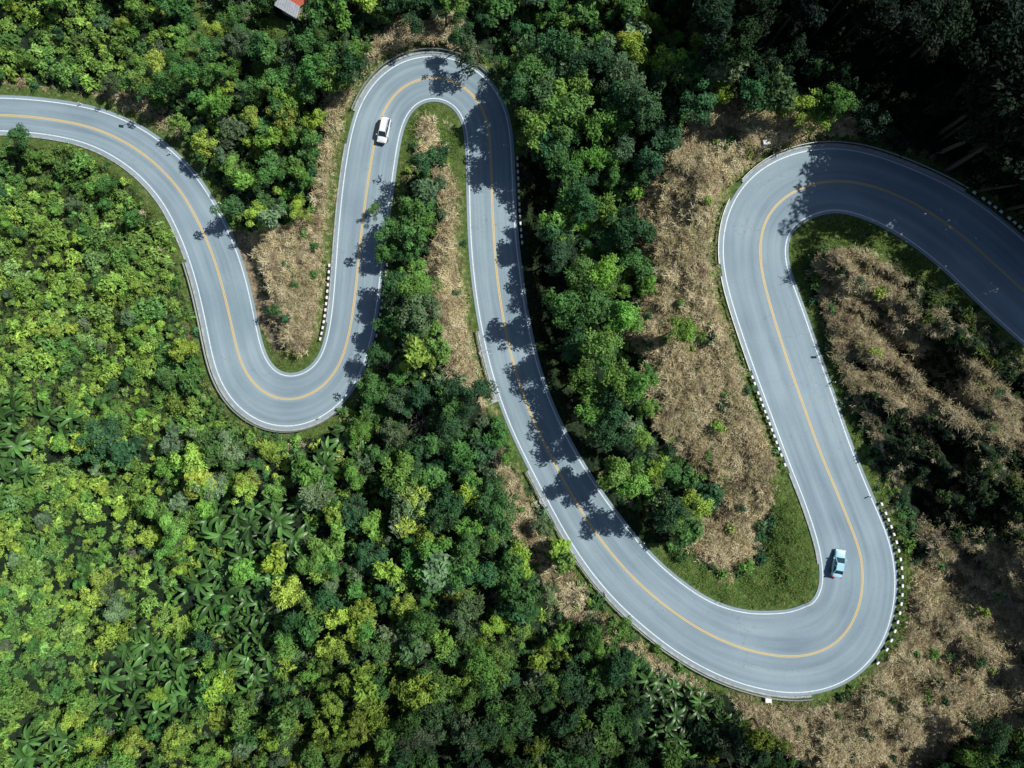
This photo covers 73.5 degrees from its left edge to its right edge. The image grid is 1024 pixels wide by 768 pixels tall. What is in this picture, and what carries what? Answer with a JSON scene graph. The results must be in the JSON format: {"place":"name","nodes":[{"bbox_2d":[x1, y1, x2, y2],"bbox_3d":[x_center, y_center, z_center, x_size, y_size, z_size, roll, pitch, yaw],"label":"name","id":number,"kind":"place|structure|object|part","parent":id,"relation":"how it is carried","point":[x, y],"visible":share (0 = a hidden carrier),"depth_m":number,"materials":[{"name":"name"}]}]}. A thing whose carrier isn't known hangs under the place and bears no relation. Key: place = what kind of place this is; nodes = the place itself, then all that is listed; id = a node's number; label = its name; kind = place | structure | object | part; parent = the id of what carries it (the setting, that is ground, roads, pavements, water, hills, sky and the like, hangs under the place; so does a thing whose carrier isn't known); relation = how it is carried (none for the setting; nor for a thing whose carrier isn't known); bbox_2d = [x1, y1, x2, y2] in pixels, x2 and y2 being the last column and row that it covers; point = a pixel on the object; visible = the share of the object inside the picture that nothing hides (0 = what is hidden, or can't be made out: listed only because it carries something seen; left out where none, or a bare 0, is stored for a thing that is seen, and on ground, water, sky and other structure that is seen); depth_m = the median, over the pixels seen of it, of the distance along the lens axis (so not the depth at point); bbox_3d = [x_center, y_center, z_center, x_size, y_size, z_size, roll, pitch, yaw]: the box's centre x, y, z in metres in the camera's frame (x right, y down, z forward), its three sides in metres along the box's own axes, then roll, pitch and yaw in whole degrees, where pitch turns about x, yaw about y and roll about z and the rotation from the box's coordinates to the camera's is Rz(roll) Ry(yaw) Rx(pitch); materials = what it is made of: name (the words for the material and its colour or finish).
{"place":"outdoors","nodes":[
{"label":"outdoors","id":0,"kind":"place"},
{"bbox_2d":[0,0,1023,767],"bbox_3d":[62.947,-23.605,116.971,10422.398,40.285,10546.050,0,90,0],"label":"hillside terrain","id":1,"kind":"structure","parent":0,"point":[558,284],"depth_m":115.69,"materials":[{"name":"green plant"}]},
{"bbox_2d":[4,122,37,149],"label":"broadleaf tree","id":2,"kind":"object","parent":1,"relation":"on","point":[19,133],"visible":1,"depth_m":120.21,"materials":[{"name":"green plant"}]},
{"bbox_2d":[92,172,118,194],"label":"broadleaf tree","id":3,"kind":"object","parent":1,"relation":"on","point":[106,183],"visible":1,"depth_m":121.08,"materials":[{"name":"green plant"}]},
{"bbox_2d":[121,206,144,227],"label":"broadleaf tree","id":4,"kind":"object","parent":1,"relation":"on","point":[133,215],"visible":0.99,"depth_m":120.50,"materials":[{"name":"green plant"}]},
{"bbox_2d":[168,337,200,362],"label":"broadleaf tree","id":5,"kind":"object","parent":1,"relation":"on","point":[183,346],"visible":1,"depth_m":116.64,"materials":[{"name":"green plant"}]},
{"bbox_2d":[210,194,245,217],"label":"broadleaf tree","id":6,"kind":"object","parent":1,"relation":"on","point":[234,206],"visible":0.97,"depth_m":115.98,"materials":[{"name":"green plant"}]},
{"bbox_2d":[181,262,341,432],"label":"guardrail","id":7,"kind":"object","parent":1,"relation":"on","point":[218,385],"visible":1,"depth_m":121.42,"materials":[{"name":"metal"}]},
{"bbox_2d":[282,4,304,20],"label":"walls","id":8,"kind":"structure","parent":1,"relation":"on","point":[298,15],"depth_m":117.58,"materials":[{"name":"paint"}]},
{"bbox_2d":[274,0,306,17],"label":"roof","id":9,"kind":"structure","parent":8,"relation":"on","point":[291,7],"depth_m":115.89,"materials":[{"name":"grey metal"}]},
{"bbox_2d":[319,264,330,340],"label":"concrete guard posts","id":10,"kind":"object","parent":1,"relation":"on","point":[326,303],"visible":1,"depth_m":119.59,"materials":[{"name":"white paint"}]},
{"bbox_2d":[348,597,375,623],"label":"broadleaf tree","id":11,"kind":"object","parent":1,"relation":"on","point":[370,608],"visible":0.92,"depth_m":112.21,"materials":[{"name":"green plant"}]},
{"bbox_2d":[355,371,389,400],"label":"broadleaf tree","id":12,"kind":"object","parent":1,"relation":"on","point":[373,384],"visible":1,"depth_m":115.02,"materials":[{"name":"green plant"}]},
{"bbox_2d":[367,201,380,221],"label":"broadleaf tree","id":13,"kind":"object","parent":1,"relation":"on","point":[374,207],"visible":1,"depth_m":116.62,"materials":[{"name":"green plant"}]},
{"bbox_2d":[0,388,752,767],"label":"banana grove","id":14,"kind":"object","parent":1,"relation":"on","point":[244,528],"visible":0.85,"depth_m":121.54,"materials":[{"name":"green plant"}]},
{"bbox_2d":[368,260,387,366],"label":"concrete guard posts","id":15,"kind":"object","parent":1,"relation":"on","point":[380,314],"visible":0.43,"depth_m":119.56,"materials":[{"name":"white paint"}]},
{"bbox_2d":[365,343,393,365],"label":"broadleaf tree","id":16,"kind":"object","parent":1,"relation":"on","point":[374,354],"visible":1,"depth_m":113.56,"materials":[{"name":"green plant"}]},
{"bbox_2d":[371,309,396,335],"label":"broadleaf tree","id":17,"kind":"object","parent":1,"relation":"on","point":[383,326],"visible":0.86,"depth_m":113.77,"materials":[{"name":"green plant"}]},
{"bbox_2d":[372,215,399,241],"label":"broadleaf tree","id":18,"kind":"object","parent":1,"relation":"on","point":[391,225],"visible":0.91,"depth_m":112.44,"materials":[{"name":"green plant"}]},
{"bbox_2d":[374,238,397,263],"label":"broadleaf tree","id":19,"kind":"object","parent":1,"relation":"on","point":[383,253],"visible":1,"depth_m":114.98,"materials":[{"name":"green plant"}]},
{"bbox_2d":[379,270,408,300],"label":"broadleaf tree","id":20,"kind":"object","parent":1,"relation":"on","point":[389,285],"visible":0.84,"depth_m":113.17,"materials":[{"name":"green plant"}]},
{"bbox_2d":[397,324,423,353],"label":"broadleaf tree","id":21,"kind":"object","parent":1,"relation":"on","point":[406,331],"visible":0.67,"depth_m":110.89,"materials":[{"name":"green plant"}]},
{"bbox_2d":[396,222,425,244],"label":"broadleaf tree","id":22,"kind":"object","parent":1,"relation":"on","point":[409,239],"visible":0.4,"depth_m":112.83,"materials":[{"name":"green plant"}]},
{"bbox_2d":[398,195,427,229],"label":"broadleaf tree","id":23,"kind":"object","parent":1,"relation":"on","point":[417,211],"visible":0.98,"depth_m":111.11,"materials":[{"name":"green plant"}]},
{"bbox_2d":[350,47,489,110],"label":"guardrail","id":24,"kind":"object","parent":1,"relation":"on","point":[396,60],"visible":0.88,"depth_m":117.84,"materials":[{"name":"metal"}]},
{"bbox_2d":[475,331,496,397],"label":"guardrail","id":25,"kind":"object","parent":1,"relation":"on","point":[482,354],"visible":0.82,"depth_m":115.18,"materials":[{"name":"metal"}]},
{"bbox_2d":[489,395,500,404],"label":"concrete drain chute","id":26,"kind":"object","parent":1,"relation":"on","point":[494,399],"visible":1,"depth_m":115.12,"materials":[{"name":"grey concrete"}]},
{"bbox_2d":[0,0,1023,767],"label":"forest canopy","id":27,"kind":"object","parent":1,"relation":"on","point":[982,40],"visible":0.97,"depth_m":109.26,"materials":[{"name":"green plant"}]},
{"bbox_2d":[0,0,1023,767],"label":"undergrowth shrubs","id":28,"kind":"object","parent":1,"relation":"on","point":[26,500],"visible":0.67,"depth_m":121.61,"materials":[{"name":"green plant"}]},
{"bbox_2d":[2,11,1023,767],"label":"dry grass","id":29,"kind":"structure","parent":1,"relation":"on","point":[1002,643],"depth_m":108.80,"materials":[{"name":"beige plant"}]},
{"bbox_2d":[497,71,532,120],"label":"broadleaf tree","id":30,"kind":"object","parent":1,"relation":"on","point":[514,86],"visible":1,"depth_m":106.73,"materials":[{"name":"green plant"}]},
{"bbox_2d":[516,157,522,243],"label":"concrete guard posts","id":31,"kind":"object","parent":1,"relation":"on","point":[519,201],"visible":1,"depth_m":116.04,"materials":[{"name":"white paint"}]},
{"bbox_2d":[509,47,544,89],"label":"broadleaf tree","id":32,"kind":"object","parent":1,"relation":"on","point":[531,56],"visible":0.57,"depth_m":107.00,"materials":[{"name":"green plant"}]},
{"bbox_2d":[526,138,541,163],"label":"broadleaf tree","id":33,"kind":"object","parent":1,"relation":"on","point":[532,151],"visible":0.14,"depth_m":113.34,"materials":[{"name":"green plant"}]},
{"bbox_2d":[585,324,603,335],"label":"broadleaf tree","id":34,"kind":"object","parent":1,"relation":"on","point":[595,327],"visible":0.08,"depth_m":110.03,"materials":[{"name":"green plant"}]},
{"bbox_2d":[586,253,624,298],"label":"broadleaf tree","id":35,"kind":"object","parent":1,"relation":"on","point":[602,275],"visible":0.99,"depth_m":104.75,"materials":[{"name":"green plant"}]},
{"bbox_2d":[641,461,656,488],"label":"broadleaf tree","id":36,"kind":"object","parent":1,"relation":"on","point":[652,482],"visible":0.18,"depth_m":108.67,"materials":[{"name":"green plant"}]},
{"bbox_2d":[525,470,813,701],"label":"guardrail","id":37,"kind":"object","parent":1,"relation":"on","point":[655,641],"visible":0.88,"depth_m":112.43,"materials":[{"name":"metal"}]},
{"bbox_2d":[696,48,720,83],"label":"broadleaf tree","id":38,"kind":"object","parent":1,"relation":"on","point":[700,67],"visible":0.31,"depth_m":103.29,"materials":[{"name":"green plant"}]},
{"bbox_2d":[716,198,730,264],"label":"guardrail","id":39,"kind":"object","parent":1,"relation":"on","point":[721,222],"visible":1,"depth_m":107.45,"materials":[{"name":"metal"}]},
{"bbox_2d":[719,276,750,371],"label":"guardrail","id":40,"kind":"object","parent":1,"relation":"on","point":[734,324],"visible":1,"depth_m":107.97,"materials":[{"name":"metal"}]},
{"bbox_2d":[733,4,776,34],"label":"broadleaf tree","id":41,"kind":"object","parent":1,"relation":"on","point":[742,11],"visible":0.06,"depth_m":100.93,"materials":[{"name":"green plant"}]},
{"bbox_2d":[762,139,769,145],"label":"concrete marker box","id":42,"kind":"object","parent":1,"relation":"on","point":[764,142],"visible":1,"depth_m":104.53,"materials":[{"name":"white paint"}]},
{"bbox_2d":[750,375,786,466],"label":"concrete guard posts","id":43,"kind":"object","parent":1,"relation":"on","point":[768,420],"visible":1,"depth_m":108.64,"materials":[{"name":"white paint"}]},
{"bbox_2d":[765,696,771,702],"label":"concrete marker box","id":44,"kind":"object","parent":1,"relation":"on","point":[767,700],"visible":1,"depth_m":111.29,"materials":[{"name":"white paint"}]},
{"bbox_2d":[757,62,782,88],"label":"broadleaf tree","id":45,"kind":"object","parent":1,"relation":"on","point":[774,72],"visible":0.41,"depth_m":101.33,"materials":[{"name":"green plant"}]},
{"bbox_2d":[804,50,836,84],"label":"broadleaf tree","id":46,"kind":"object","parent":1,"relation":"on","point":[818,64],"visible":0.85,"depth_m":100.60,"materials":[{"name":"green plant"}]},
{"bbox_2d":[740,139,968,191],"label":"guardrail","id":47,"kind":"object","parent":1,"relation":"on","point":[868,149],"visible":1,"depth_m":106.37,"materials":[{"name":"metal"}]},
{"bbox_2d":[875,502,903,664],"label":"concrete guard posts","id":48,"kind":"object","parent":1,"relation":"on","point":[901,584],"visible":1,"depth_m":110.18,"materials":[{"name":"white paint"}]},
{"bbox_2d":[971,191,1023,232],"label":"concrete guard posts","id":49,"kind":"object","parent":1,"relation":"on","point":[1000,211],"visible":1,"depth_m":105.06,"materials":[{"name":"white paint"}]},
{"bbox_2d":[0,53,1023,695],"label":"asphalt road","id":50,"kind":"structure","parent":0,"point":[822,621],"depth_m":113.06,"materials":[{"name":"grey asphalt"}]},
{"bbox_2d":[0,134,185,259],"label":"concrete kerb","id":51,"kind":"structure","parent":50,"relation":"on","point":[144,186],"depth_m":123.61,"materials":[{"name":"grey concrete"}]},
{"bbox_2d":[326,144,345,321],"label":"concrete kerb","id":52,"kind":"structure","parent":50,"relation":"on","point":[334,233],"depth_m":119.50,"materials":[{"name":"grey concrete"}]},
{"bbox_2d":[376,116,391,143],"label":"white suv car","id":53,"kind":"object","parent":50,"relation":"on","point":[384,129],"visible":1,"depth_m":117.33,"materials":[{"name":"paint"}]},
{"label":"window glass","id":54,"kind":"part","parent":53,"relation":"part of","materials":[{"name":"glass"}]},
{"bbox_2d":[0,56,1023,614],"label":"white edge line","id":55,"kind":"object","parent":50,"relation":"on","point":[522,290],"visible":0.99,"depth_m":115.35,"materials":[{"name":"paint"}]},
{"bbox_2d":[0,98,1023,692],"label":"white edge line","id":56,"kind":"object","parent":50,"relation":"on","point":[502,402],"visible":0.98,"depth_m":114.35,"materials":[{"name":"paint"}]},
{"bbox_2d":[0,77,1023,656],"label":"yellow centre line","id":57,"kind":"object","parent":50,"relation":"on","point":[510,347],"visible":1,"depth_m":115.01,"materials":[{"name":"paint"}]},
{"bbox_2d":[534,496,547,506],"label":"concrete drain chute","id":58,"kind":"object","parent":50,"relation":"on","point":[535,502],"visible":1,"depth_m":114.03,"materials":[{"name":"grey concrete"}]},
{"bbox_2d":[788,473,818,563],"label":"concrete kerb","id":59,"kind":"structure","parent":50,"relation":"on","point":[805,518],"depth_m":110.00,"materials":[{"name":"white concrete"}]},
{"bbox_2d":[830,549,846,578],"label":"light blue sedan car","id":60,"kind":"object","parent":50,"relation":"on","point":[838,567],"visible":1,"depth_m":109.55,"materials":[{"name":"paint"}]},
{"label":"window glass","id":61,"kind":"part","parent":60,"relation":"part of","materials":[{"name":"glass"}]}
]}

